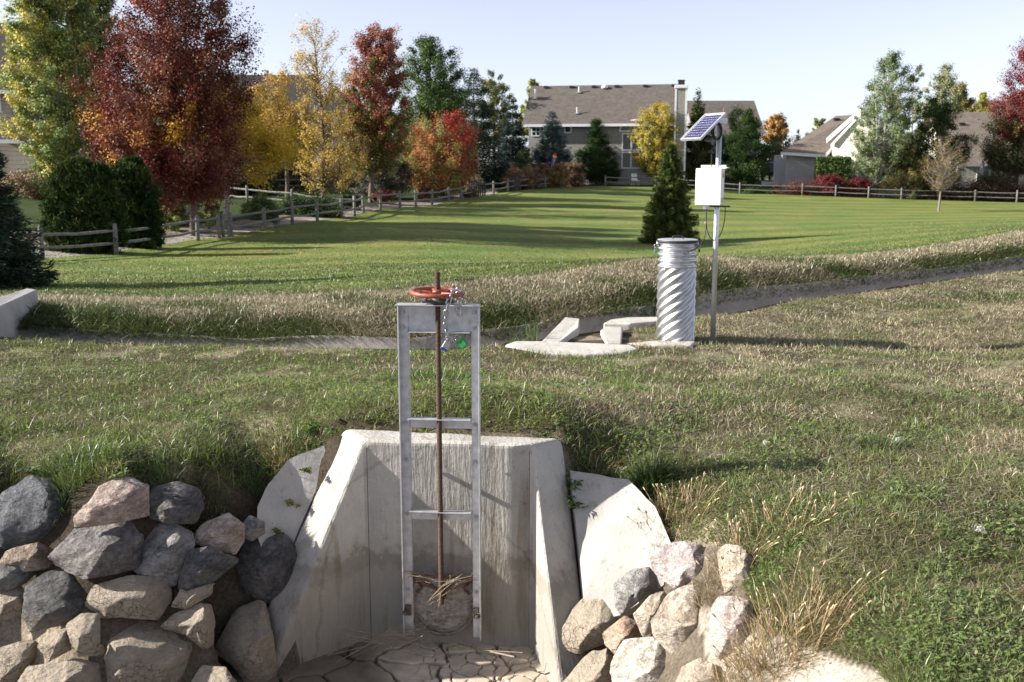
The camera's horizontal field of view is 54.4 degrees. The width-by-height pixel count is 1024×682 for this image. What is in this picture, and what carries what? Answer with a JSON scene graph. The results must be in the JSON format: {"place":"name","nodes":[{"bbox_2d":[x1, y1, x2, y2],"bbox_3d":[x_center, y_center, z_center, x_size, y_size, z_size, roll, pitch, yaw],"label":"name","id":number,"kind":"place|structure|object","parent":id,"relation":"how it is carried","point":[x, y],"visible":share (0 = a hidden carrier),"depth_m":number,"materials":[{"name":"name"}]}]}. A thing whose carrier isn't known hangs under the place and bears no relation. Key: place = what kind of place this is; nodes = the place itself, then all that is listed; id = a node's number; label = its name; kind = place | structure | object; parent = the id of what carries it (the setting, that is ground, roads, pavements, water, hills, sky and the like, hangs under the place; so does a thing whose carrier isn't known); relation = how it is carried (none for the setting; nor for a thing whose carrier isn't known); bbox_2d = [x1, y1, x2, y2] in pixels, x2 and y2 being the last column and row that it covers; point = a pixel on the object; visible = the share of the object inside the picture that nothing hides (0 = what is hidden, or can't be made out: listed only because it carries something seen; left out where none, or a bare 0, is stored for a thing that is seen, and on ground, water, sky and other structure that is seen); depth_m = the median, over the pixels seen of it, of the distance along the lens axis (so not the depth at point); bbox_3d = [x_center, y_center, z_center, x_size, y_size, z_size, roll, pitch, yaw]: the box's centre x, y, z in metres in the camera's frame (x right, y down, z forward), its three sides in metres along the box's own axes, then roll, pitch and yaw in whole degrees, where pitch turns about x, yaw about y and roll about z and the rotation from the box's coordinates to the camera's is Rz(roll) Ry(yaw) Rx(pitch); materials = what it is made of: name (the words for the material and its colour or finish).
{"place":"outdoors","nodes":[
{"label":"outdoors","id":0,"kind":"place"},
{"bbox_2d":[229,638,548,681],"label":"mud floor","id":1,"kind":"structure","parent":0,"point":[430,661],"depth_m":6.43,"materials":[{"name":"beige soil"}]},
{"bbox_2d":[191,665,236,681],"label":"boulder","id":2,"kind":"object","parent":1,"relation":"on","point":[206,673],"visible":1,"depth_m":5.97,"materials":[{"name":"grey stone"}]},
{"bbox_2d":[371,570,489,656],"bbox_3d":[-0.524,1.771,6.506,0.770,0.545,0.254,0,9,0],"label":"straw debris","id":3,"kind":"object","parent":1,"relation":"on","point":[449,582],"visible":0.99,"depth_m":6.50,"materials":[{"name":"beige plant"}]},
{"bbox_2d":[0,176,1023,681],"bbox_3d":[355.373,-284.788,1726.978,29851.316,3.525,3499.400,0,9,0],"label":"ground","id":4,"kind":"structure","parent":0,"point":[228,596],"depth_m":7.38,"materials":[{"name":"green plant"}]},
{"bbox_2d":[0,585,23,621],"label":"boulder","id":5,"kind":"object","parent":4,"relation":"on","point":[11,603],"visible":0.87,"depth_m":6.08,"materials":[{"name":"beige stone"}]},
{"bbox_2d":[0,563,37,593],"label":"boulder","id":6,"kind":"object","parent":5,"relation":"on","point":[13,576],"visible":0.8,"depth_m":6.10,"materials":[{"name":"stone"}]},
{"bbox_2d":[0,542,52,571],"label":"boulder","id":7,"kind":"object","parent":6,"relation":"on","point":[30,557],"visible":0.87,"depth_m":6.13,"materials":[{"name":"stone"}]},
{"bbox_2d":[0,640,36,681],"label":"boulder","id":8,"kind":"object","parent":4,"relation":"on","point":[17,658],"visible":0.98,"depth_m":5.97,"materials":[{"name":"beige stone"}]},
{"bbox_2d":[0,288,37,337],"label":"culvert wall","id":9,"kind":"structure","parent":4,"relation":"on","point":[13,307],"depth_m":12.97,"materials":[{"name":"grey concrete"}]},
{"bbox_2d":[2,162,48,198],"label":"yard shrub","id":10,"kind":"object","parent":4,"relation":"on","point":[24,183],"visible":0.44,"depth_m":47.90,"materials":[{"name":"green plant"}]},
{"bbox_2d":[0,150,59,290],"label":"spruce tree","id":11,"kind":"object","parent":4,"relation":"on","point":[18,258],"visible":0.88,"depth_m":18.58,"materials":[{"name":"green plant"}]},
{"bbox_2d":[0,475,65,549],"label":"boulder","id":12,"kind":"object","parent":4,"relation":"on","point":[19,531],"visible":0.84,"depth_m":6.26,"materials":[{"name":"grey stone"}]},
{"bbox_2d":[0,23,69,185],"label":"tan house","id":13,"kind":"structure","parent":4,"relation":"on","point":[6,108],"depth_m":60.97,"materials":[{"name":"beige"}]},
{"bbox_2d":[0,0,106,178],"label":"aspen tree","id":14,"kind":"object","parent":4,"relation":"on","point":[54,42],"visible":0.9,"depth_m":39.18,"materials":[{"name":"green plant"}]},
{"bbox_2d":[22,568,84,632],"bbox_3d":[-2.765,1.570,6.049,0.395,0.319,0.231,-5,11,-28],"label":"boulder","id":15,"kind":"object","parent":4,"relation":"on","point":[52,598],"visible":0.95,"depth_m":6.00,"materials":[{"name":"grey stone"}]},
{"bbox_2d":[1,432,116,537],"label":"green grass clump","id":16,"kind":"object","parent":4,"relation":"on","point":[62,486],"visible":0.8,"depth_m":6.43,"materials":[{"name":"green plant"}]},
{"bbox_2d":[17,658,100,681],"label":"boulder","id":17,"kind":"object","parent":4,"relation":"on","point":[75,670],"visible":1,"depth_m":5.79,"materials":[{"name":"beige stone"}]},
{"bbox_2d":[37,628,71,661],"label":"boulder","id":18,"kind":"object","parent":17,"relation":"on","point":[53,645],"visible":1,"depth_m":5.86,"materials":[{"name":"beige stone"}]},
{"bbox_2d":[0,109,159,177],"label":"tan house wing","id":19,"kind":"structure","parent":4,"relation":"on","point":[17,157],"depth_m":58.54,"materials":[{"name":"beige"}]},
{"bbox_2d":[66,613,99,656],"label":"boulder","id":20,"kind":"object","parent":4,"relation":"on","point":[83,631],"visible":1,"depth_m":5.87,"materials":[{"name":"beige stone"}]},
{"bbox_2d":[34,153,134,254],"bbox_3d":[-13.398,-4.154,31.053,3.123,3.352,1.438,0,9,0],"label":"mugo pine","id":21,"kind":"object","parent":4,"relation":"on","point":[79,194],"visible":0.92,"depth_m":30.76,"materials":[{"name":"green plant"}]},
{"bbox_2d":[47,521,143,579],"bbox_3d":[-2.554,1.281,6.096,0.562,0.308,0.230,-3,10,-15],"label":"boulder","id":22,"kind":"object","parent":4,"relation":"on","point":[96,551],"visible":0.91,"depth_m":6.07,"materials":[{"name":"stone"}]},
{"bbox_2d":[73,476,149,528],"bbox_3d":[-2.449,0.995,6.103,0.446,0.279,0.170,-6,11,-30],"label":"boulder","id":23,"kind":"object","parent":22,"relation":"on","point":[117,500],"visible":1,"depth_m":6.08,"materials":[{"name":"pink stone"}]},
{"bbox_2d":[65,0,132,163],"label":"aspen tree","id":24,"kind":"object","parent":4,"relation":"on","point":[104,10],"visible":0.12,"depth_m":41.62,"materials":[{"name":"green plant"}]},
{"bbox_2d":[84,575,171,619],"bbox_3d":[-2.344,1.580,6.076,0.504,0.272,0.167,-2,10,-13],"label":"boulder","id":25,"kind":"object","parent":4,"relation":"on","point":[139,597],"visible":0.98,"depth_m":6.04,"materials":[{"name":"beige stone"}]},
{"bbox_2d":[106,153,167,249],"bbox_3d":[-12.729,-4.513,33.195,2.500,3.480,1.240,0,9,0],"label":"mugo pine","id":26,"kind":"object","parent":4,"relation":"on","point":[136,186],"visible":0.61,"depth_m":32.95,"materials":[{"name":"green plant"}]},
{"bbox_2d":[103,620,191,681],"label":"boulder","id":27,"kind":"object","parent":4,"relation":"on","point":[145,651],"visible":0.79,"depth_m":5.97,"materials":[{"name":"beige stone"}]},
{"bbox_2d":[59,0,267,235],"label":"maple tree","id":28,"kind":"object","parent":4,"relation":"on","point":[164,57],"visible":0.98,"depth_m":35.64,"materials":[{"name":"red plant"}]},
{"bbox_2d":[133,522,194,586],"bbox_3d":[-2.201,1.344,6.233,0.403,0.352,0.268,0,9,0],"label":"boulder","id":29,"kind":"object","parent":4,"relation":"on","point":[166,547],"visible":0.91,"depth_m":6.18,"materials":[{"name":"grey stone"}]},
{"bbox_2d":[124,433,224,613],"bbox_3d":[-2.212,1.235,6.548,0.751,1.200,0.656,0,9,0],"label":"green grass clump","id":30,"kind":"object","parent":4,"relation":"on","point":[158,461],"visible":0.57,"depth_m":6.52,"materials":[{"name":"green plant"}]},
{"bbox_2d":[149,481,204,524],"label":"boulder","id":31,"kind":"object","parent":4,"relation":"on","point":[181,503],"visible":0.94,"depth_m":6.29,"materials":[{"name":"grey stone"}]},
{"bbox_2d":[160,603,214,649],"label":"boulder","id":32,"kind":"object","parent":4,"relation":"on","point":[195,623],"visible":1,"depth_m":6.06,"materials":[{"name":"beige stone"}]},
{"bbox_2d":[171,583,214,608],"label":"boulder","id":33,"kind":"object","parent":32,"relation":"on","point":[184,599],"visible":1,"depth_m":6.08,"materials":[{"name":"brown stone"}]},
{"bbox_2d":[178,546,238,590],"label":"boulder","id":34,"kind":"object","parent":33,"relation":"on","point":[205,565],"visible":0.91,"depth_m":6.17,"materials":[{"name":"grey stone"}]},
{"bbox_2d":[194,513,244,554],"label":"boulder","id":35,"kind":"object","parent":4,"relation":"on","point":[225,533],"visible":0.93,"depth_m":6.33,"materials":[{"name":"pink stone"}]},
{"bbox_2d":[215,600,277,681],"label":"boulder","id":36,"kind":"object","parent":4,"relation":"on","point":[245,647],"visible":1,"depth_m":6.28,"materials":[{"name":"grey stone"}]},
{"bbox_2d":[196,83,309,220],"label":"honey locust","id":37,"kind":"object","parent":4,"relation":"on","point":[267,143],"visible":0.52,"depth_m":41.68,"materials":[{"name":"yellow plant"}]},
{"bbox_2d":[238,190,285,224],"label":"leafy shrub","id":38,"kind":"object","parent":4,"relation":"on","point":[257,203],"visible":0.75,"depth_m":41.21,"materials":[{"name":"green plant"}]},
{"bbox_2d":[237,533,296,602],"bbox_3d":[-1.607,1.482,6.570,0.374,0.451,0.302,5,11,26],"label":"boulder","id":39,"kind":"object","parent":4,"relation":"on","point":[264,572],"visible":0.88,"depth_m":6.48,"materials":[{"name":"grey stone"}]},
{"bbox_2d":[229,70,321,177],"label":"dark roof house","id":40,"kind":"structure","parent":4,"relation":"on","point":[294,91],"depth_m":84.98,"materials":[{"name":"grey"}]},
{"bbox_2d":[247,426,315,485],"bbox_3d":[-1.584,0.790,6.884,0.573,0.422,0.508,0,9,0],"label":"green grass clump","id":41,"kind":"object","parent":4,"relation":"on","point":[274,452],"visible":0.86,"depth_m":6.90,"materials":[{"name":"green plant"}]},
{"bbox_2d":[236,62,333,197],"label":"ash tree","id":42,"kind":"object","parent":4,"relation":"on","point":[291,117],"visible":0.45,"depth_m":52.25,"materials":[{"name":"yellow plant"}]},
{"bbox_2d":[257,446,324,546],"bbox_3d":[-1.495,1.201,6.786,0.283,0.932,0.649,8,12,40],"label":"concrete apron","id":43,"kind":"object","parent":4,"relation":"on","point":[273,510],"visible":0.57,"depth_m":6.70,"materials":[{"name":"grey concrete"}]},
{"bbox_2d":[13,176,568,259],"bbox_3d":[-5.238,-7.779,54.590,1.988,2.769,58.484,3,10,18],"label":"rail fence","id":44,"kind":"object","parent":4,"relation":"on","point":[115,230],"visible":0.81,"depth_m":39.65,"materials":[{"name":"grey wood"}]},
{"bbox_2d":[270,187,347,218],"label":"leafy shrub","id":45,"kind":"object","parent":4,"relation":"on","point":[302,210],"visible":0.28,"depth_m":46.53,"materials":[{"name":"green plant"}]},
{"bbox_2d":[288,15,368,201],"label":"ash tree","id":46,"kind":"object","parent":4,"relation":"on","point":[334,160],"visible":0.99,"depth_m":49.16,"materials":[{"name":"yellow plant"}]},
{"bbox_2d":[331,20,414,202],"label":"pear tree","id":47,"kind":"object","parent":4,"relation":"on","point":[374,109],"visible":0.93,"depth_m":55.86,"materials":[{"name":"red plant"}]},
{"bbox_2d":[347,152,416,198],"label":"grey shrub","id":48,"kind":"object","parent":4,"relation":"on","point":[383,181],"visible":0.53,"depth_m":60.55,"materials":[{"name":"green plant"}]},
{"bbox_2d":[268,429,585,681],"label":"headwall","id":49,"kind":"object","parent":4,"relation":"on","point":[347,571],"visible":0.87,"depth_m":6.56,"materials":[{"name":"concrete"}]},
{"bbox_2d":[395,272,481,640],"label":"slide gate","id":50,"kind":"structure","parent":49,"relation":"attached to","point":[457,609],"depth_m":6.39,"materials":[{"name":"metal"}]},
{"bbox_2d":[392,32,475,184],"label":"linden tree","id":51,"kind":"object","parent":4,"relation":"on","point":[434,94],"visible":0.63,"depth_m":70.87,"materials":[{"name":"green plant"}]},
{"bbox_2d":[396,108,484,198],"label":"ornamental pear","id":52,"kind":"object","parent":4,"relation":"on","point":[445,163],"visible":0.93,"depth_m":62.42,"materials":[{"name":"orange plant"}]},
{"bbox_2d":[452,66,509,187],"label":"spruce tree","id":53,"kind":"object","parent":4,"relation":"on","point":[490,168],"visible":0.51,"depth_m":76.71,"materials":[{"name":"green plant"}]},
{"bbox_2d":[467,68,514,159],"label":"green tree","id":54,"kind":"object","parent":4,"relation":"on","point":[492,86],"visible":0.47,"depth_m":89.10,"materials":[{"name":"green plant"}]},
{"bbox_2d":[0,228,1023,345],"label":"grass","id":55,"kind":"structure","parent":4,"relation":"on","point":[116,307],"depth_m":14.81,"materials":[{"name":"plant"}]},
{"bbox_2d":[0,339,1023,681],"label":"weed leaves","id":56,"kind":"object","parent":4,"relation":"on","point":[972,663],"visible":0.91,"depth_m":6.00,"materials":[{"name":"green plant"}]},
{"bbox_2d":[0,255,1023,350],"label":"concrete ditch","id":57,"kind":"object","parent":4,"relation":"on","point":[593,325],"visible":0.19,"depth_m":14.40,"materials":[{"name":"grey concrete"}]},
{"bbox_2d":[493,97,531,184],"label":"blue spruce","id":58,"kind":"object","parent":4,"relation":"on","point":[513,143],"visible":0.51,"depth_m":81.87,"materials":[{"name":"green plant"}]},
{"bbox_2d":[498,163,546,188],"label":"russet shrub","id":59,"kind":"object","parent":4,"relation":"on","point":[532,174],"visible":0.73,"depth_m":75.33,"materials":[{"name":"brown plant"}]},
{"bbox_2d":[530,110,584,185],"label":"blue spruce","id":60,"kind":"object","parent":4,"relation":"on","point":[542,154],"visible":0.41,"depth_m":82.88,"materials":[{"name":"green plant"}]},
{"bbox_2d":[563,648,612,681],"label":"boulder","id":61,"kind":"object","parent":4,"relation":"on","point":[593,666],"visible":0.9,"depth_m":5.84,"materials":[{"name":"beige stone"}]},
{"bbox_2d":[602,616,641,654],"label":"boulder","id":62,"kind":"object","parent":61,"relation":"on","point":[617,633],"visible":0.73,"depth_m":5.81,"materials":[{"name":"orange stone"}]},
{"bbox_2d":[561,598,618,653],"bbox_3d":[0.482,1.731,6.080,0.381,0.339,0.265,-4,10,-20],"label":"boulder","id":63,"kind":"object","parent":4,"relation":"on","point":[586,624],"visible":0.84,"depth_m":6.04,"materials":[{"name":"beige stone"}]},
{"bbox_2d":[572,116,624,184],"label":"pine tree","id":64,"kind":"object","parent":4,"relation":"on","point":[595,170],"visible":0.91,"depth_m":84.83,"materials":[{"name":"green plant"}]},
{"bbox_2d":[506,317,694,357],"bbox_3d":[1.355,0.245,12.505,1.980,0.816,3.082,4,10,24],"label":"diversion box","id":65,"kind":"object","parent":4,"relation":"on","point":[561,334],"visible":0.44,"depth_m":11.84,"materials":[{"name":"concrete"}]},
{"bbox_2d":[522,80,687,184],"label":"house","id":66,"kind":"structure","parent":4,"relation":"on","point":[613,108],"depth_m":86.96,"materials":[{"name":"grey"}]},
{"bbox_2d":[570,470,670,618],"bbox_3d":[0.669,1.390,6.308,0.575,0.995,0.852,0,9,0],"label":"concrete apron","id":67,"kind":"object","parent":4,"relation":"on","point":[609,542],"visible":0.65,"depth_m":6.24,"materials":[{"name":"grey concrete"}]},
{"bbox_2d":[613,567,656,615],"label":"boulder","id":68,"kind":"object","parent":4,"relation":"on","point":[633,587],"visible":1,"depth_m":5.88,"materials":[{"name":"grey stone"}]},
{"bbox_2d":[610,637,665,681],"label":"boulder","id":69,"kind":"object","parent":4,"relation":"on","point":[641,659],"visible":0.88,"depth_m":5.43,"materials":[{"name":"stone"}]},
{"bbox_2d":[633,591,666,636],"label":"boulder","id":70,"kind":"object","parent":4,"relation":"on","point":[644,613],"visible":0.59,"depth_m":5.66,"materials":[{"name":"beige stone"}]},
{"bbox_2d":[614,440,694,498],"bbox_3d":[0.912,0.841,6.480,0.660,0.392,0.649,0,9,0],"label":"green grass clump","id":71,"kind":"object","parent":4,"relation":"on","point":[658,471],"visible":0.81,"depth_m":6.46,"materials":[{"name":"green plant"}]},
{"bbox_2d":[625,99,686,185],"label":"birch tree","id":72,"kind":"object","parent":4,"relation":"on","point":[656,151],"visible":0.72,"depth_m":84.39,"materials":[{"name":"yellow plant"}]},
{"bbox_2d":[650,584,700,653],"bbox_3d":[0.918,1.559,5.429,0.323,0.390,0.241,0,9,0],"label":"boulder","id":73,"kind":"object","parent":4,"relation":"on","point":[674,622],"visible":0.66,"depth_m":5.39,"materials":[{"name":"beige stone"}]},
{"bbox_2d":[654,235,700,340],"bbox_3d":[2.007,-0.586,12.168,0.515,1.411,0.515,7,12,35],"label":"corrugated pipe","id":74,"kind":"object","parent":4,"relation":"on","point":[676,286],"visible":0.93,"depth_m":11.99,"materials":[{"name":"metal"}]},
{"bbox_2d":[650,541,704,589],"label":"boulder","id":75,"kind":"object","parent":4,"relation":"on","point":[673,564],"visible":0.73,"depth_m":5.71,"materials":[{"name":"stone"}]},
{"bbox_2d":[626,472,729,554],"bbox_3d":[1.049,1.056,6.130,0.611,0.482,0.575,-4,10,-22],"label":"dry grass clump","id":76,"kind":"object","parent":4,"relation":"on","point":[691,513],"visible":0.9,"depth_m":6.12,"materials":[{"name":"beige plant"}]},
{"bbox_2d":[675,658,720,681],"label":"boulder","id":77,"kind":"object","parent":4,"relation":"on","point":[694,671],"visible":0.88,"depth_m":4.82,"materials":[{"name":"beige stone"}]},
{"bbox_2d":[681,123,722,187],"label":"pine tree","id":78,"kind":"object","parent":4,"relation":"on","point":[704,155],"visible":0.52,"depth_m":84.99,"materials":[{"name":"green plant"}]},
{"bbox_2d":[680,109,729,342],"bbox_3d":[2.311,-1.307,11.891,0.489,2.916,0.446,-6,11,-33],"label":"monitoring station","id":79,"kind":"object","parent":4,"relation":"on","point":[709,189],"visible":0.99,"depth_m":11.76,"materials":[{"name":"metal"}]},
{"bbox_2d":[686,101,765,177],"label":"house","id":80,"kind":"structure","parent":4,"relation":"on","point":[715,106],"depth_m":126.27,"materials":[{"name":"grey"}]},
{"bbox_2d":[706,596,754,659],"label":"boulder","id":81,"kind":"object","parent":4,"relation":"on","point":[721,609],"visible":0.9,"depth_m":4.87,"materials":[{"name":"beige stone"}]},
{"bbox_2d":[717,544,754,593],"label":"boulder","id":82,"kind":"object","parent":4,"relation":"on","point":[730,564],"visible":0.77,"depth_m":5.25,"materials":[{"name":"beige stone"}]},
{"bbox_2d":[684,509,788,616],"bbox_3d":[1.211,1.217,5.375,0.644,0.524,0.562,0,9,0],"label":"dry grass clump","id":83,"kind":"object","parent":4,"relation":"on","point":[714,582],"visible":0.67,"depth_m":5.39,"materials":[{"name":"beige plant"}]},
{"bbox_2d":[711,103,778,188],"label":"pine tree","id":84,"kind":"object","parent":4,"relation":"on","point":[747,170],"visible":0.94,"depth_m":83.49,"materials":[{"name":"green plant"}]},
{"bbox_2d":[704,475,858,565],"bbox_3d":[1.489,1.024,5.464,0.881,0.461,0.724,0,9,0],"label":"dry grass clump","id":85,"kind":"object","parent":4,"relation":"on","point":[796,509],"visible":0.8,"depth_m":5.47,"materials":[{"name":"beige plant"}]},
{"bbox_2d":[704,550,887,681],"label":"dry grass clump","id":86,"kind":"object","parent":4,"relation":"on","point":[739,652],"visible":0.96,"depth_m":4.61,"materials":[{"name":"beige plant"}]},
{"bbox_2d":[605,175,1023,202],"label":"rail fence","id":87,"kind":"object","parent":4,"relation":"on","point":[836,187],"visible":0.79,"depth_m":79.94,"materials":[{"name":"grey wood"}]},
{"bbox_2d":[770,171,883,197],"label":"barberry hedge","id":88,"kind":"object","parent":4,"relation":"on","point":[823,194],"visible":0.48,"depth_m":81.12,"materials":[{"name":"red plant"}]},
{"bbox_2d":[813,156,851,189],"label":"clipped hedge","id":89,"kind":"object","parent":4,"relation":"on","point":[825,165],"visible":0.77,"depth_m":82.26,"materials":[{"name":"green plant"}]},
{"bbox_2d":[773,108,900,196],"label":"cream house","id":90,"kind":"structure","parent":4,"relation":"on","point":[796,160],"depth_m":86.37,"materials":[{"name":"white paint"}]},
{"bbox_2d":[845,48,919,196],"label":"aspen tree","id":91,"kind":"object","parent":4,"relation":"on","point":[890,99],"visible":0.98,"depth_m":80.05,"materials":[{"name":"green plant"}]},
{"bbox_2d":[874,144,935,194],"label":"shrub","id":92,"kind":"object","parent":4,"relation":"on","point":[910,159],"visible":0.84,"depth_m":79.86,"materials":[{"name":"green plant"}]},
{"bbox_2d":[898,93,981,194],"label":"pine tree","id":93,"kind":"object","parent":4,"relation":"on","point":[936,113],"visible":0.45,"depth_m":81.42,"materials":[{"name":"green plant"}]},
{"bbox_2d":[913,60,970,135],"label":"poplar tree","id":94,"kind":"object","parent":4,"relation":"on","point":[945,82],"visible":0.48,"depth_m":96.76,"materials":[{"name":"green plant"}]},
{"bbox_2d":[884,159,1023,201],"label":"barberry hedge","id":95,"kind":"object","parent":4,"relation":"on","point":[998,188],"visible":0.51,"depth_m":79.55,"materials":[{"name":"red plant"}]},
{"bbox_2d":[913,112,1023,187],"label":"house","id":96,"kind":"structure","parent":4,"relation":"on","point":[970,123],"depth_m":92.93,"materials":[{"name":"beige"}]},
{"bbox_2d":[975,111,1023,197],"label":"maple tree","id":97,"kind":"object","parent":4,"relation":"on","point":[999,154],"visible":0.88,"depth_m":82.03,"materials":[{"name":"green plant"}]},
{"bbox_2d":[981,36,1023,143],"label":"maple tree","id":98,"kind":"object","parent":4,"relation":"on","point":[1015,98],"visible":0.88,"depth_m":81.22,"materials":[{"name":"red plant"}]},
{"bbox_2d":[0,0,1023,175],"label":"sky","id":99,"kind":"structure","parent":0,"point":[804,60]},
{"bbox_2d":[0,186,1023,297],"bbox_3d":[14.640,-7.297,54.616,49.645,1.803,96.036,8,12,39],"label":"lawn","id":100,"kind":"structure","parent":0,"point":[621,217],"depth_m":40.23,"materials":[{"name":"green plant"}]},
{"bbox_2d":[637,141,700,243],"bbox_3d":[6.136,-5.681,39.072,2.588,4.296,2.576,0,9,0],"label":"spruce tree","id":101,"kind":"object","parent":100,"relation":"on","point":[668,209],"visible":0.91,"depth_m":38.71,"materials":[{"name":"green plant"}]},
{"bbox_2d":[920,136,966,210],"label":"bare tree","id":102,"kind":"object","parent":100,"relation":"on","point":[940,174],"visible":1,"depth_m":63.93,"materials":[{"name":"beige plant"}]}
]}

